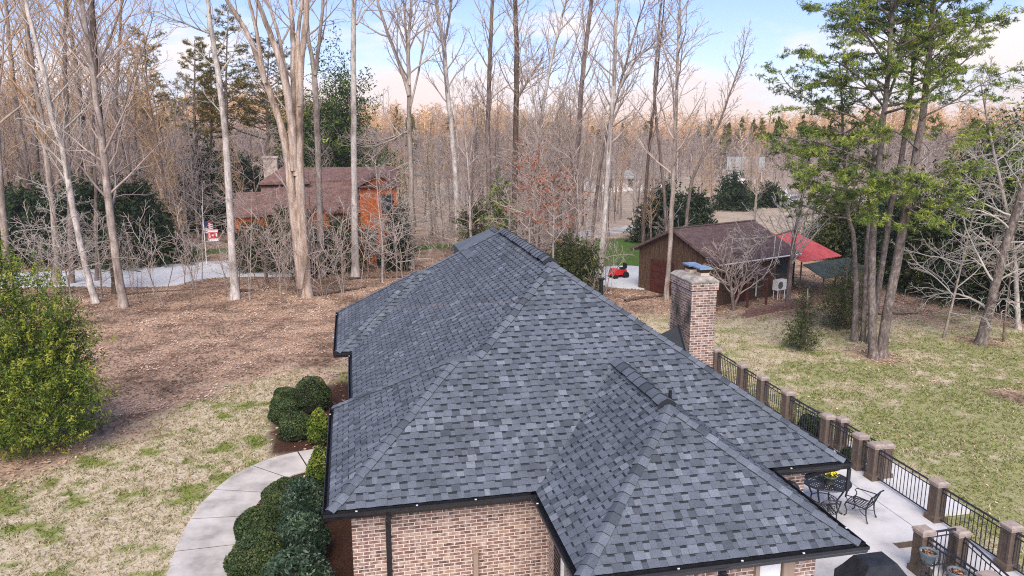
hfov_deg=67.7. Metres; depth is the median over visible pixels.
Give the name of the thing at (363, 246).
bare sapling
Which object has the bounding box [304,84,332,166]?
bare tree
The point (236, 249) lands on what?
bare sapling
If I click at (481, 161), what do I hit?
bare tree
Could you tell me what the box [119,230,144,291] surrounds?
bare sapling
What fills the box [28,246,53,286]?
bare sapling
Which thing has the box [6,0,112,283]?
bare tree
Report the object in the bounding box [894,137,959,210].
bare tree
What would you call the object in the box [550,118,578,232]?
bare tree
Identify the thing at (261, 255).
bare sapling
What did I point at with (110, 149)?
bare tree
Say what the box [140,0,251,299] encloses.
bare tree
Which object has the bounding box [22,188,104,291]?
bare tree
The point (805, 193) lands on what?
bare tree
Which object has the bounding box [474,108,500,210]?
bare tree
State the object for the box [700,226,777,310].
bare tree
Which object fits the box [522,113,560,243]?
bare tree
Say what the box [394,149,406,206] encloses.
bare tree
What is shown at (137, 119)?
bare tree
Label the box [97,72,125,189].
bare tree
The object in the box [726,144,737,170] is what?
bare tree
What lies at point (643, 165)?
bare tree
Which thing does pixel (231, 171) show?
bare tree
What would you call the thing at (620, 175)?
bare tree
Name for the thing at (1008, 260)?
bare tree
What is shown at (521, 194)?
bare tree
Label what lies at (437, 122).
bare tree
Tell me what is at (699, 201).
cedar tree
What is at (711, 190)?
bare tree
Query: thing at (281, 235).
bare sapling
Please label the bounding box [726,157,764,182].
white house
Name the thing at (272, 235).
bare sapling
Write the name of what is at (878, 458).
iron railing
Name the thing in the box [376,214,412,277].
bare sapling
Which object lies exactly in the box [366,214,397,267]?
bare sapling
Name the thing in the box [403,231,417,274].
bare sapling
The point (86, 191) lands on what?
evergreen tree
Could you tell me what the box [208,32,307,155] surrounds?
pine tree
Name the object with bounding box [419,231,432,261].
bare sapling
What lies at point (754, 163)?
bare tree
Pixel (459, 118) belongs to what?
bare tree
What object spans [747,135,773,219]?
bare tree
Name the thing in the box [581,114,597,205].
bare tree
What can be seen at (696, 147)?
forest
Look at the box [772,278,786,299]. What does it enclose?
air conditioner
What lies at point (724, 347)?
grass
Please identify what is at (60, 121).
bare tree
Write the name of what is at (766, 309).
retaining wall
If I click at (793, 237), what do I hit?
bare tree
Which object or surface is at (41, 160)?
bare tree
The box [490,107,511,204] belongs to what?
bare tree
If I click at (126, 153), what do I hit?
bare tree
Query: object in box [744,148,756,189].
bare tree
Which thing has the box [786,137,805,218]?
bare tree
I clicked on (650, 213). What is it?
bare tree
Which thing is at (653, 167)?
bare tree
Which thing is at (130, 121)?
bare tree
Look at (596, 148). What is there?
bare tree
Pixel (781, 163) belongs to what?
bare tree
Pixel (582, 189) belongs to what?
bare tree
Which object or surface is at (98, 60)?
bare tree
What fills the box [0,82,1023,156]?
hill forest
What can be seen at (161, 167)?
bare tree
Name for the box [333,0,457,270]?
bare tree
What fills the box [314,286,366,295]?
fallen log
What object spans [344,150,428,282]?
bare tree
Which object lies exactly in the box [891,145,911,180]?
bare tree
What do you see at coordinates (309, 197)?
bare tree
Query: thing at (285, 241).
bare sapling
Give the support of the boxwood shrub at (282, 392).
on the ground at (340, 554)
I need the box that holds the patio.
[728,379,1023,575]
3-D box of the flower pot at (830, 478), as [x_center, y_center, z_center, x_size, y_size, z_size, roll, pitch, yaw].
[7.545,4.503,18.178,0.431,0.332,0.412,1,12,7]
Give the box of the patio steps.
[893,541,947,575]
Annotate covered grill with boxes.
[834,551,906,575]
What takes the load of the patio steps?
on the patio
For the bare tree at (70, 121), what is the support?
on the ground at (340, 554)
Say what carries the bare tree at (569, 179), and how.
on the ground at (340, 554)
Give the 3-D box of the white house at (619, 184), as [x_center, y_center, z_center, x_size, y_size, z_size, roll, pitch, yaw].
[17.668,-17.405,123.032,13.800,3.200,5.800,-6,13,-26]
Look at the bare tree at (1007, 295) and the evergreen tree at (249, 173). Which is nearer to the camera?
the bare tree at (1007, 295)
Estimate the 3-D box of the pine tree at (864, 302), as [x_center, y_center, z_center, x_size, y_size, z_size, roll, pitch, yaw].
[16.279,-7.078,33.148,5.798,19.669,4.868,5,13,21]
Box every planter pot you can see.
[919,546,938,564]
[946,565,967,575]
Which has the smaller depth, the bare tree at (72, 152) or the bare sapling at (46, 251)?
the bare sapling at (46, 251)
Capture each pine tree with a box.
[110,24,179,185]
[165,36,219,146]
[188,4,266,131]
[189,44,235,179]
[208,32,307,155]
[258,84,333,186]
[274,20,417,213]
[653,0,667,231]
[750,0,989,359]
[775,50,908,342]
[825,0,960,341]
[839,0,1023,358]
[860,0,1020,343]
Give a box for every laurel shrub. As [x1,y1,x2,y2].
[260,544,335,575]
[274,510,331,554]
[277,475,323,519]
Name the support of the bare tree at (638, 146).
on the ground at (340, 554)
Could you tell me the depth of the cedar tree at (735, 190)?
90.54 m
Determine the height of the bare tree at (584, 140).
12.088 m
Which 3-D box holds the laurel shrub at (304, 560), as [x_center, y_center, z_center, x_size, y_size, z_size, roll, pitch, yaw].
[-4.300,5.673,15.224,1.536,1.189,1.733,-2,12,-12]
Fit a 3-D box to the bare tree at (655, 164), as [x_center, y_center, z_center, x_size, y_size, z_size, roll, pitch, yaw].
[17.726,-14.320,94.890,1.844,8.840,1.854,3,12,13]
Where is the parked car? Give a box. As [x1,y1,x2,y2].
[785,194,803,204]
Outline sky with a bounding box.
[0,0,1023,132]
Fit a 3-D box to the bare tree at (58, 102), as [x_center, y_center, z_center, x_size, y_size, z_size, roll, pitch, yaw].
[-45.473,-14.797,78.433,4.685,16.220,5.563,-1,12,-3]
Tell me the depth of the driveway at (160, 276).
49.70 m
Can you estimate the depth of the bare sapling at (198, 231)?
44.17 m
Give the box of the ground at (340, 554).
[0,116,1023,575]
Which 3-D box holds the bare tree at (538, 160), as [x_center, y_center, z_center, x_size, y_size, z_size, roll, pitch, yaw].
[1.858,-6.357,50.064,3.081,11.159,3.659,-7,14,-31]
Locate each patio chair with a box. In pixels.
[808,496,841,518]
[843,488,884,523]
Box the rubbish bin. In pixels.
[376,249,384,264]
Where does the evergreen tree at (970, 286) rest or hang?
on the ground at (340, 554)
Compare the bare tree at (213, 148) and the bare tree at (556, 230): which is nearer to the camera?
the bare tree at (556, 230)
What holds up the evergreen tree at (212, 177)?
on the ground at (340, 554)
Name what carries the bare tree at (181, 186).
on the ground at (340, 554)
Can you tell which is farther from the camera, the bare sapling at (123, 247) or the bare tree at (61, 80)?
the bare tree at (61, 80)
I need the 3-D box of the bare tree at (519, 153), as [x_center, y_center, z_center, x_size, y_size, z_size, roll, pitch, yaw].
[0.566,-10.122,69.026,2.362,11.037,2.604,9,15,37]
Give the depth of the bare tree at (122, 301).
38.93 m
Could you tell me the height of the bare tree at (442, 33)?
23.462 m
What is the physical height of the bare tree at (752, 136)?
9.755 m
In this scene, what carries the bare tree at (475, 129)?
on the ground at (340, 554)
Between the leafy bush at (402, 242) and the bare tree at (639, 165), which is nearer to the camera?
the leafy bush at (402, 242)
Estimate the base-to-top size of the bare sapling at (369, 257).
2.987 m
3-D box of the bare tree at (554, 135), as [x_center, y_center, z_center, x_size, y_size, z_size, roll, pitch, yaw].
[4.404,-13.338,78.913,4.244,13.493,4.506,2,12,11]
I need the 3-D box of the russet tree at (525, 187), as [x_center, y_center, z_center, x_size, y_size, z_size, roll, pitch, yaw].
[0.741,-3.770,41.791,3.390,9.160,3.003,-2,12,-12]
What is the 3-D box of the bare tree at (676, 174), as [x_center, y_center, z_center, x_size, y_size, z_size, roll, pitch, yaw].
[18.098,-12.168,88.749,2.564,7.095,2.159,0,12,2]
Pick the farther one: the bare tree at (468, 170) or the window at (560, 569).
the bare tree at (468, 170)
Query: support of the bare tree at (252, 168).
on the ground at (340, 554)
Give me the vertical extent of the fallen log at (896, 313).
0.140 m
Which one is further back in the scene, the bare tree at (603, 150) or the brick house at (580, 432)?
the bare tree at (603, 150)
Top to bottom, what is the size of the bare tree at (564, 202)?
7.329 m
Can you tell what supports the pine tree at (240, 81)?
on the ground at (340, 554)
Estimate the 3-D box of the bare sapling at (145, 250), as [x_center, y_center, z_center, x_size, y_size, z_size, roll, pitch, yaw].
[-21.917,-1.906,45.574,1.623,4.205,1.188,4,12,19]
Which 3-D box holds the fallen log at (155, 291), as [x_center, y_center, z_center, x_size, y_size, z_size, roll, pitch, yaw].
[-20.663,0.206,44.800,4.209,0.120,0.223,-4,12,-18]
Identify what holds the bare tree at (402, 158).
on the ground at (340, 554)
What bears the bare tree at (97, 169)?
on the ground at (340, 554)
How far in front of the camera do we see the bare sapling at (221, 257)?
45.01 m
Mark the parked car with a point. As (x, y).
(792, 198)
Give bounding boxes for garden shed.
[12,237,64,265]
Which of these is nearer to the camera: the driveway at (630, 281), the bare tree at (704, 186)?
the driveway at (630, 281)
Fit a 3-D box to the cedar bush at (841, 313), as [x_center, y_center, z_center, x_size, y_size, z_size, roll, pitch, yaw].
[15.999,0.531,37.020,3.328,4.539,3.566,-2,12,-12]
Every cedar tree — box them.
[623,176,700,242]
[675,176,717,226]
[705,164,766,211]
[750,177,791,207]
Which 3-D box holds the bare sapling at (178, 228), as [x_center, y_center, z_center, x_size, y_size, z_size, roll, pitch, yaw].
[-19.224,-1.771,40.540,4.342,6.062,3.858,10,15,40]
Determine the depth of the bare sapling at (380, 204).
50.06 m
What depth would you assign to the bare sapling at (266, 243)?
47.17 m
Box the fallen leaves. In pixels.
[0,264,1023,523]
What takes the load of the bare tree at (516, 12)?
on the ground at (340, 554)
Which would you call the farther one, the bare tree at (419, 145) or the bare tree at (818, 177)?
the bare tree at (419, 145)
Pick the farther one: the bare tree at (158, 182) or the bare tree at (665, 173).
the bare tree at (665, 173)
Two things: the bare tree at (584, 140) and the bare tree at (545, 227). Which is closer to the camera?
the bare tree at (545, 227)
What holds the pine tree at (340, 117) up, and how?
on the ground at (340, 554)
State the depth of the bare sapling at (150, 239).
43.81 m
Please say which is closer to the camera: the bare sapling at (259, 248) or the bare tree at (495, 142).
the bare sapling at (259, 248)
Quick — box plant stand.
[918,554,937,575]
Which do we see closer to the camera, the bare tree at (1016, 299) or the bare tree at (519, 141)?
the bare tree at (1016, 299)
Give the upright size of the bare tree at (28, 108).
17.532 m
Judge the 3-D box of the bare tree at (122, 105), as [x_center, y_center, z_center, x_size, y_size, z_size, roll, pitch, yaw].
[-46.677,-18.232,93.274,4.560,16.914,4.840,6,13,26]
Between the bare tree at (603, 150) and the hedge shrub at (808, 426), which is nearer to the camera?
the hedge shrub at (808, 426)
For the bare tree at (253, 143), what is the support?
on the ground at (340, 554)
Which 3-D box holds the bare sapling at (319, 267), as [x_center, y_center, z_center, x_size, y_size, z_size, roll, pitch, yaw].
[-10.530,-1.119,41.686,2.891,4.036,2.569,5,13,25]
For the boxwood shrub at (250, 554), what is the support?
on the ground at (340, 554)
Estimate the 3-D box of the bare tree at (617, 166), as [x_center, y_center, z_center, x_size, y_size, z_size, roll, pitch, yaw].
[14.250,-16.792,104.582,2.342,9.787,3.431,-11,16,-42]
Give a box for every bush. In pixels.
[0,230,122,462]
[224,215,278,273]
[241,202,314,274]
[280,224,340,278]
[312,203,375,274]
[377,200,418,271]
[451,197,496,249]
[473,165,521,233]
[544,231,584,284]
[567,231,605,292]
[779,273,824,352]
[808,255,876,333]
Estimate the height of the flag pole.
4.240 m
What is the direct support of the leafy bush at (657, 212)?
on the ground at (340, 554)
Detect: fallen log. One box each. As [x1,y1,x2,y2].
[127,289,197,294]
[240,289,253,291]
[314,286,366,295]
[340,276,404,278]
[624,294,663,301]
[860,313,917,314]
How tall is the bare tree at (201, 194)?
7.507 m
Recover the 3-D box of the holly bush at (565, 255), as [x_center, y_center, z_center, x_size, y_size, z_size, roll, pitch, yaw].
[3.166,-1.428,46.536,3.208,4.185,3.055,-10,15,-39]
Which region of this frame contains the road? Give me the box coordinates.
[555,225,634,242]
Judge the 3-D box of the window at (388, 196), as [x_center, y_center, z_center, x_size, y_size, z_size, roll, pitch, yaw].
[-8.637,-5.761,52.879,0.860,1.460,0.080,-2,12,-12]
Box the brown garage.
[629,219,801,307]
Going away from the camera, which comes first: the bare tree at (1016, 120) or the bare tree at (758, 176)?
the bare tree at (1016, 120)
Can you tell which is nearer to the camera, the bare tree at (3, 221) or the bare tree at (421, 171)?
the bare tree at (3, 221)
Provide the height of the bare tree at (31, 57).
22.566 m
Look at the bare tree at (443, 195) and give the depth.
60.28 m
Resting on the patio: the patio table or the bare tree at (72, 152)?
the patio table
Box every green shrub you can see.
[305,444,325,490]
[306,407,328,444]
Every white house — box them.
[584,169,666,191]
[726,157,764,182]
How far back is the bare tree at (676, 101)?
41.53 m
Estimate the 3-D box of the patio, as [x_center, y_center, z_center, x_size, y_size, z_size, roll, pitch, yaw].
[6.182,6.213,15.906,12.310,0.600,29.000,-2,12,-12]
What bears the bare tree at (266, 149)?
on the ground at (340, 554)
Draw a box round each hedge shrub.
[798,413,820,438]
[839,446,851,459]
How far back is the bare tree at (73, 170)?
60.91 m
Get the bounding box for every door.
[650,259,673,295]
[733,270,745,301]
[753,562,794,575]
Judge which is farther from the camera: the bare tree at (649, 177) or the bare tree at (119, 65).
the bare tree at (649, 177)
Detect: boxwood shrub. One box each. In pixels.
[223,530,284,575]
[233,504,282,542]
[260,476,290,509]
[267,397,300,423]
[270,386,294,403]
[277,411,309,441]
[290,375,331,412]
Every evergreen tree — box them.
[0,171,67,268]
[0,181,31,267]
[36,167,129,268]
[83,168,207,271]
[168,121,224,234]
[205,135,263,233]
[792,184,866,261]
[832,173,904,264]
[857,156,949,290]
[875,171,983,302]
[912,142,1023,312]
[934,106,1012,223]
[953,102,1023,309]
[972,194,1023,323]
[974,71,1023,224]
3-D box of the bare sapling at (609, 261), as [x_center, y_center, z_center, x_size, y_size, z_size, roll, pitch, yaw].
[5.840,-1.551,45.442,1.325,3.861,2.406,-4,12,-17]
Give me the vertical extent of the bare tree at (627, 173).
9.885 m
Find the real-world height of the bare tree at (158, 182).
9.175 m
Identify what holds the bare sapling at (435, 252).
on the ground at (340, 554)
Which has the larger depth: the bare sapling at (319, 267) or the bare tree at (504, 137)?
the bare tree at (504, 137)
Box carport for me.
[775,232,863,293]
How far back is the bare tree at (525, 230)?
47.27 m
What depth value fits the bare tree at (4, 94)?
88.19 m
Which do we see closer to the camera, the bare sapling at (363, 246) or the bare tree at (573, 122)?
the bare sapling at (363, 246)
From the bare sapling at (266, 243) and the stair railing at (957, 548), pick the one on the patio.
the stair railing at (957, 548)
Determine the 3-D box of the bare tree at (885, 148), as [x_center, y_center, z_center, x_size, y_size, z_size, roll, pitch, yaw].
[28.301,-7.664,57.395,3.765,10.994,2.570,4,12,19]
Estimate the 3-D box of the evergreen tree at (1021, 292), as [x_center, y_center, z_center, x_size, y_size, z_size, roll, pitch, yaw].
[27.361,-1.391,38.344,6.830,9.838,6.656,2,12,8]
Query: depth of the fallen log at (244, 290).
44.53 m
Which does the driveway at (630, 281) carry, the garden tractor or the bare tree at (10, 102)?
the garden tractor
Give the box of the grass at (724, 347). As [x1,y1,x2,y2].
[0,309,1023,575]
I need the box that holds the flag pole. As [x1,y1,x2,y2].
[201,206,218,265]
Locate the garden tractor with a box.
[609,263,628,278]
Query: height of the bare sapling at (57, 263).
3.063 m
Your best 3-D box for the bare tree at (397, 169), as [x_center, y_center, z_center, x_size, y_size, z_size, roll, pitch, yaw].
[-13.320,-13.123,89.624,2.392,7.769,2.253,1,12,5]
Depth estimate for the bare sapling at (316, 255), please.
43.09 m
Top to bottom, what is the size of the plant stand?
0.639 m
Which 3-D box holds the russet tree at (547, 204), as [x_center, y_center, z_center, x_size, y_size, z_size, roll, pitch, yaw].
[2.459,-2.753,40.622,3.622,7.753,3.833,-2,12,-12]
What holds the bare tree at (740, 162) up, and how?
on the ground at (340, 554)
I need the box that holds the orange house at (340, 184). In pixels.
[234,156,399,264]
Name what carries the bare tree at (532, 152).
on the ground at (340, 554)
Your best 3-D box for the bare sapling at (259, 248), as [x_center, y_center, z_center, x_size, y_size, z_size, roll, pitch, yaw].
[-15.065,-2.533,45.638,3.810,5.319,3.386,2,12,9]
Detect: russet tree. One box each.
[493,134,561,242]
[526,163,589,294]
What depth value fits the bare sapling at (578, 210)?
45.72 m
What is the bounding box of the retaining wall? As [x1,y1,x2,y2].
[743,290,849,317]
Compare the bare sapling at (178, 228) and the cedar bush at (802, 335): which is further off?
the bare sapling at (178, 228)
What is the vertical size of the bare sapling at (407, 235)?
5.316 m
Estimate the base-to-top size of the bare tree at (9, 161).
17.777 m
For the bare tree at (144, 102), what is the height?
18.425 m
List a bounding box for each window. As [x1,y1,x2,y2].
[364,229,377,252]
[381,194,393,214]
[553,545,569,575]
[776,260,787,276]
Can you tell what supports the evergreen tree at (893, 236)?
on the ground at (340, 554)
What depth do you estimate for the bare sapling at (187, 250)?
46.66 m
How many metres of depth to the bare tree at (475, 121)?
90.92 m
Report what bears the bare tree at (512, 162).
on the ground at (340, 554)
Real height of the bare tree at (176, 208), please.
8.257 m
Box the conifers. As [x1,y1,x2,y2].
[6,98,1018,175]
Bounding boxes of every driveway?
[1,260,293,288]
[592,266,643,289]
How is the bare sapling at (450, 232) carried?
on the ground at (340, 554)
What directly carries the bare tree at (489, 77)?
on the ground at (340, 554)
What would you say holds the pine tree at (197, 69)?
on the ground at (340, 554)
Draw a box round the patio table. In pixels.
[804,473,851,514]
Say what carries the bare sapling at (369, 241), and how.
on the ground at (340, 554)
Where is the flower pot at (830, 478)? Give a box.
[822,471,838,484]
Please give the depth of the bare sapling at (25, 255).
43.04 m
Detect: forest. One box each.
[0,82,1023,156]
[8,117,1019,192]
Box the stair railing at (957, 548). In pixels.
[907,524,1008,575]
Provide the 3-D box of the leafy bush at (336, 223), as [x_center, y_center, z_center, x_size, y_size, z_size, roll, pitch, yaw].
[-11.400,-3.041,49.968,4.839,4.994,4.609,-2,12,-12]
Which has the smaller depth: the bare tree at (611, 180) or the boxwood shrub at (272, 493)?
the boxwood shrub at (272, 493)
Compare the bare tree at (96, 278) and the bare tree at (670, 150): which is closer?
the bare tree at (96, 278)
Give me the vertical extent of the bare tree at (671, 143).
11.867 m
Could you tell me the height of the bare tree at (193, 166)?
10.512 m
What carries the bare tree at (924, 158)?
on the ground at (340, 554)
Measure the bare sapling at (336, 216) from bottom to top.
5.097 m
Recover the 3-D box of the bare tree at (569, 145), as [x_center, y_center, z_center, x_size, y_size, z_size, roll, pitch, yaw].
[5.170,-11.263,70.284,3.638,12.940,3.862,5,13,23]
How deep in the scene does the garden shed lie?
53.66 m
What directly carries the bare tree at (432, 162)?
on the ground at (340, 554)
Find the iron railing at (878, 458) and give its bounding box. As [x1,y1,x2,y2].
[713,347,1023,574]
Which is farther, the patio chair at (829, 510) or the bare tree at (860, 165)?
the bare tree at (860, 165)
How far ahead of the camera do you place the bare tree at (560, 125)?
64.63 m
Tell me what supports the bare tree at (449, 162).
on the ground at (340, 554)
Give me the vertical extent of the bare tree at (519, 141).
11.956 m
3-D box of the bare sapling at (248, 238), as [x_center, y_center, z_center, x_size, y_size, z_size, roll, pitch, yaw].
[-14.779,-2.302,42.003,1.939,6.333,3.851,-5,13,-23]
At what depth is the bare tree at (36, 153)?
59.54 m
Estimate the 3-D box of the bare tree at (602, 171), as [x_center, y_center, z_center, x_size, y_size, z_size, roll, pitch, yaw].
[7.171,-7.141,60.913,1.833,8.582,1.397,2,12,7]
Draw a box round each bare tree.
[0,0,56,194]
[0,0,57,202]
[0,0,60,287]
[0,0,90,285]
[0,49,14,184]
[0,61,44,191]
[0,77,31,175]
[0,87,55,187]
[0,94,50,197]
[0,95,33,192]
[0,125,18,183]
[1,77,28,177]
[2,76,41,193]
[3,45,48,177]
[4,0,147,187]
[4,135,54,195]
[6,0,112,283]
[6,0,115,303]
[6,171,108,299]
[14,60,43,167]
[15,52,57,182]
[22,73,49,163]
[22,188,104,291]
[24,48,101,189]
[27,0,167,308]
[33,0,138,294]
[38,64,88,156]
[39,103,73,191]
[42,174,64,208]
[43,58,90,181]
[43,87,58,189]
[44,124,99,226]
[46,0,127,280]
[47,76,86,187]
[48,73,72,192]
[48,79,74,182]
[58,57,109,245]
[58,211,127,298]
[59,0,176,212]
[59,14,160,199]
[63,84,95,178]
[79,46,111,160]
[83,148,123,191]
[87,140,148,191]
[88,27,159,184]
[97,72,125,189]
[99,111,121,181]
[101,49,163,183]
[101,74,152,195]
[106,70,153,183]
[111,69,158,190]
[118,79,152,177]
[123,33,182,259]
[126,105,161,195]
[131,95,161,198]
[132,43,163,169]
[133,142,170,227]
[134,158,200,229]
[137,64,186,242]
[139,136,213,229]
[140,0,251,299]
[153,70,190,234]
[154,160,205,233]
[155,149,190,261]
[161,119,222,231]
[162,128,180,190]
[166,115,200,248]
[169,82,206,243]
[171,120,193,167]
[173,157,225,230]
[174,143,236,242]
[194,122,329,295]
[200,127,220,189]
[200,160,248,231]
[215,124,222,182]
[217,133,246,231]
[225,0,325,298]
[230,149,245,202]
[247,127,261,174]
[257,136,278,190]
[261,164,347,274]
[293,0,357,277]
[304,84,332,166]
[321,127,334,166]
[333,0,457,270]
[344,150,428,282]
[344,158,436,276]
[350,0,413,279]
[392,144,405,202]
[393,109,414,201]
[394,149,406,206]
[395,136,408,192]
[397,132,453,243]
[397,144,408,206]
[402,161,428,226]
[408,179,454,256]
[412,118,431,206]
[414,135,485,235]
[414,154,463,243]
[414,154,464,246]
[415,0,479,243]
[415,106,443,221]
[416,120,442,238]
[416,143,424,195]
[422,119,440,216]
[424,108,447,200]
[428,142,510,244]
[439,106,463,232]
[442,130,453,199]
[442,139,457,224]
[443,82,469,212]
[446,54,491,236]
[447,109,469,202]
[448,151,500,234]
[456,182,513,229]
[458,90,483,238]
[459,84,507,224]
[459,131,481,191]
[461,0,538,229]
[461,128,484,192]
[462,94,490,197]
[462,96,484,161]
[463,150,522,223]
[465,78,494,227]
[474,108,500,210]
[478,126,496,201]
[479,105,512,221]
[482,70,512,218]
[483,133,572,259]
[485,184,545,248]
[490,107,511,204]
[491,123,568,245]
[491,136,568,252]
[492,0,575,234]
[493,118,512,212]
[494,112,512,198]
[500,110,535,203]
[500,158,556,239]
[502,120,512,197]
[503,94,518,181]
[505,111,532,168]
[505,115,527,226]
[505,129,524,201]
[506,0,600,240]
[510,11,574,252]
[510,120,531,185]
[515,106,563,245]
[518,114,535,200]
[519,93,551,240]
[520,125,557,247]
[521,177,575,252]
[522,86,585,263]
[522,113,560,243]
[526,169,614,254]
[535,73,603,262]
[543,92,573,221]
[544,162,590,241]
[546,89,568,213]
[546,97,568,241]
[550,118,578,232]
[552,96,588,233]
[560,84,587,179]
[561,117,571,210]
[565,0,612,256]
[568,112,595,177]
[569,128,592,223]
[571,94,599,205]
[571,100,595,211]
[575,0,682,280]
[577,0,666,247]
[578,127,596,224]
[580,107,601,226]
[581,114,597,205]
[588,128,604,181]
[589,111,614,207]
[590,118,607,221]
[591,105,614,206]
[593,145,614,241]
[600,159,616,236]
[601,136,619,220]
[605,0,689,242]
[610,129,627,211]
[612,146,628,205]
[612,147,632,218]
[613,131,624,200]
[614,146,632,214]
[617,119,652,219]
[617,129,646,220]
[624,0,721,300]
[625,152,650,227]
[628,124,649,214]
[629,114,652,197]
[633,147,669,238]
[638,133,652,198]
[639,155,660,202]
[641,170,660,238]
[643,136,660,196]
[649,140,661,191]
[654,148,671,187]
[660,156,677,187]
[663,116,686,173]
[664,145,671,182]
[665,129,671,167]
[675,130,685,190]
[675,147,684,185]
[681,19,756,225]
[688,158,697,188]
[689,150,698,182]
[692,137,712,192]
[695,120,714,191]
[695,136,713,220]
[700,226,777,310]
[702,149,719,219]
[726,123,832,301]
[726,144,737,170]
[727,137,738,170]
[736,149,745,180]
[742,124,754,178]
[742,129,756,190]
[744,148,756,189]
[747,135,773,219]
[747,144,767,215]
[749,140,762,190]
[769,155,784,183]
[774,140,787,180]
[775,131,796,210]
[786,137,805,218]
[794,167,817,233]
[798,106,818,234]
[806,130,835,227]
[827,108,857,201]
[829,143,843,212]
[857,138,872,199]
[858,154,874,204]
[863,112,894,184]
[881,109,926,192]
[881,151,893,181]
[891,139,1023,338]
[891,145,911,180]
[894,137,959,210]
[902,151,954,210]
[910,73,1023,345]
[919,132,933,193]
[920,141,942,178]
[927,55,1023,329]
[937,171,1023,341]
[946,116,966,181]
[987,227,1023,295]
[1000,106,1023,152]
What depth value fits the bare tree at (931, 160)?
49.45 m
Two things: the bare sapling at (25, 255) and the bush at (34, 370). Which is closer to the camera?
the bush at (34, 370)
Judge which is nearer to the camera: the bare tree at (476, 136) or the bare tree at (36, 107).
the bare tree at (476, 136)
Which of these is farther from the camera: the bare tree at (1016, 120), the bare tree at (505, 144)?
the bare tree at (505, 144)
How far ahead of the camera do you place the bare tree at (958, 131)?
77.36 m
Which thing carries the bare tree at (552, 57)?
on the ground at (340, 554)
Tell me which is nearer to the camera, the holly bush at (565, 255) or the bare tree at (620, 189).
the holly bush at (565, 255)
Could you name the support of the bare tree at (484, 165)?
on the ground at (340, 554)
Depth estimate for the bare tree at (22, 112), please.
70.12 m
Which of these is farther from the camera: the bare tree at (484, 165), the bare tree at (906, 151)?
the bare tree at (484, 165)
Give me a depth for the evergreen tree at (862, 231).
55.00 m
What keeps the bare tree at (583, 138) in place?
on the ground at (340, 554)
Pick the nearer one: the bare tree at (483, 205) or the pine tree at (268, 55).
the bare tree at (483, 205)
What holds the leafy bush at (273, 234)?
on the ground at (340, 554)
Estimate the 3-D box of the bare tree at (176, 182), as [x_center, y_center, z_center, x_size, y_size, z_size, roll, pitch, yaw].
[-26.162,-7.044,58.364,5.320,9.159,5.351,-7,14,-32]
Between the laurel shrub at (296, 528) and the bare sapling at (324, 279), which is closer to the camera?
the laurel shrub at (296, 528)
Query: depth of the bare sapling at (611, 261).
44.91 m
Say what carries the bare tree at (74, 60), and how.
on the ground at (340, 554)
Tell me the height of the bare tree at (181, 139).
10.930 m
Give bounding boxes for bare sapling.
[0,194,72,300]
[9,228,46,297]
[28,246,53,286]
[38,236,57,282]
[43,244,67,293]
[60,203,112,275]
[95,211,134,262]
[103,198,196,304]
[117,222,139,265]
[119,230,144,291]
[123,209,172,293]
[123,246,154,302]
[133,222,154,289]
[166,225,209,284]
[171,231,198,283]
[175,230,214,295]
[175,235,202,283]
[176,182,210,280]
[186,227,213,292]
[203,228,249,286]
[211,217,258,286]
[211,229,230,296]
[219,204,292,287]
[221,225,266,296]
[225,189,258,299]
[238,224,277,283]
[243,216,291,286]
[250,226,274,265]
[260,198,289,278]
[263,224,291,299]
[265,216,291,290]
[266,204,290,282]
[267,190,340,297]
[273,251,292,287]
[280,261,295,287]
[290,230,346,299]
[299,218,333,294]
[308,209,323,277]
[309,245,336,291]
[319,235,349,300]
[324,198,350,243]
[324,207,359,293]
[325,197,362,287]
[330,231,358,276]
[346,161,406,269]
[346,212,389,274]
[352,214,381,286]
[359,238,376,279]
[364,219,406,281]
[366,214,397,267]
[368,224,393,277]
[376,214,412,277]
[386,196,429,271]
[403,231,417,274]
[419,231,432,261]
[423,213,441,255]
[426,238,448,271]
[438,216,456,249]
[444,208,454,254]
[570,173,605,248]
[576,203,634,289]
[583,261,598,287]
[588,219,608,280]
[597,231,622,290]
[601,237,619,293]
[664,198,694,227]
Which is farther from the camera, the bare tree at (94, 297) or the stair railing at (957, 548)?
the bare tree at (94, 297)
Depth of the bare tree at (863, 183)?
73.08 m
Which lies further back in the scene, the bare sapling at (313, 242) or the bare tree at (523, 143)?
the bare tree at (523, 143)
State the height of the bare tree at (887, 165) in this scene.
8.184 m
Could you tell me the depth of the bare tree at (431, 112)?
76.44 m
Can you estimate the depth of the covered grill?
14.14 m
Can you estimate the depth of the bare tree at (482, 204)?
52.51 m
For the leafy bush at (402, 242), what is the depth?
50.05 m
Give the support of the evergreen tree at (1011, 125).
on the ground at (340, 554)
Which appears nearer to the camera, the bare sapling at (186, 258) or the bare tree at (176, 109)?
the bare sapling at (186, 258)
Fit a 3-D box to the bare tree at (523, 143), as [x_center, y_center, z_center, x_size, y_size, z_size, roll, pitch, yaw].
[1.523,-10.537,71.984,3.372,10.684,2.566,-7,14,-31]
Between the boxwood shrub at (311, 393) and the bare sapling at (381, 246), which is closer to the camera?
the boxwood shrub at (311, 393)
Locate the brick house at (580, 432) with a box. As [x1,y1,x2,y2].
[322,227,869,575]
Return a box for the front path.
[167,447,326,575]
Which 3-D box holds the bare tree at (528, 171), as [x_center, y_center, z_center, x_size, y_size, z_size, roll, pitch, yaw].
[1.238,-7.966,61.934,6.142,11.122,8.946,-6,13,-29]
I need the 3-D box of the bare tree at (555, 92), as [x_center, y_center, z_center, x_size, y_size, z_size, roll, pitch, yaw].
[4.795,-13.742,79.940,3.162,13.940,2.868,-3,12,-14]

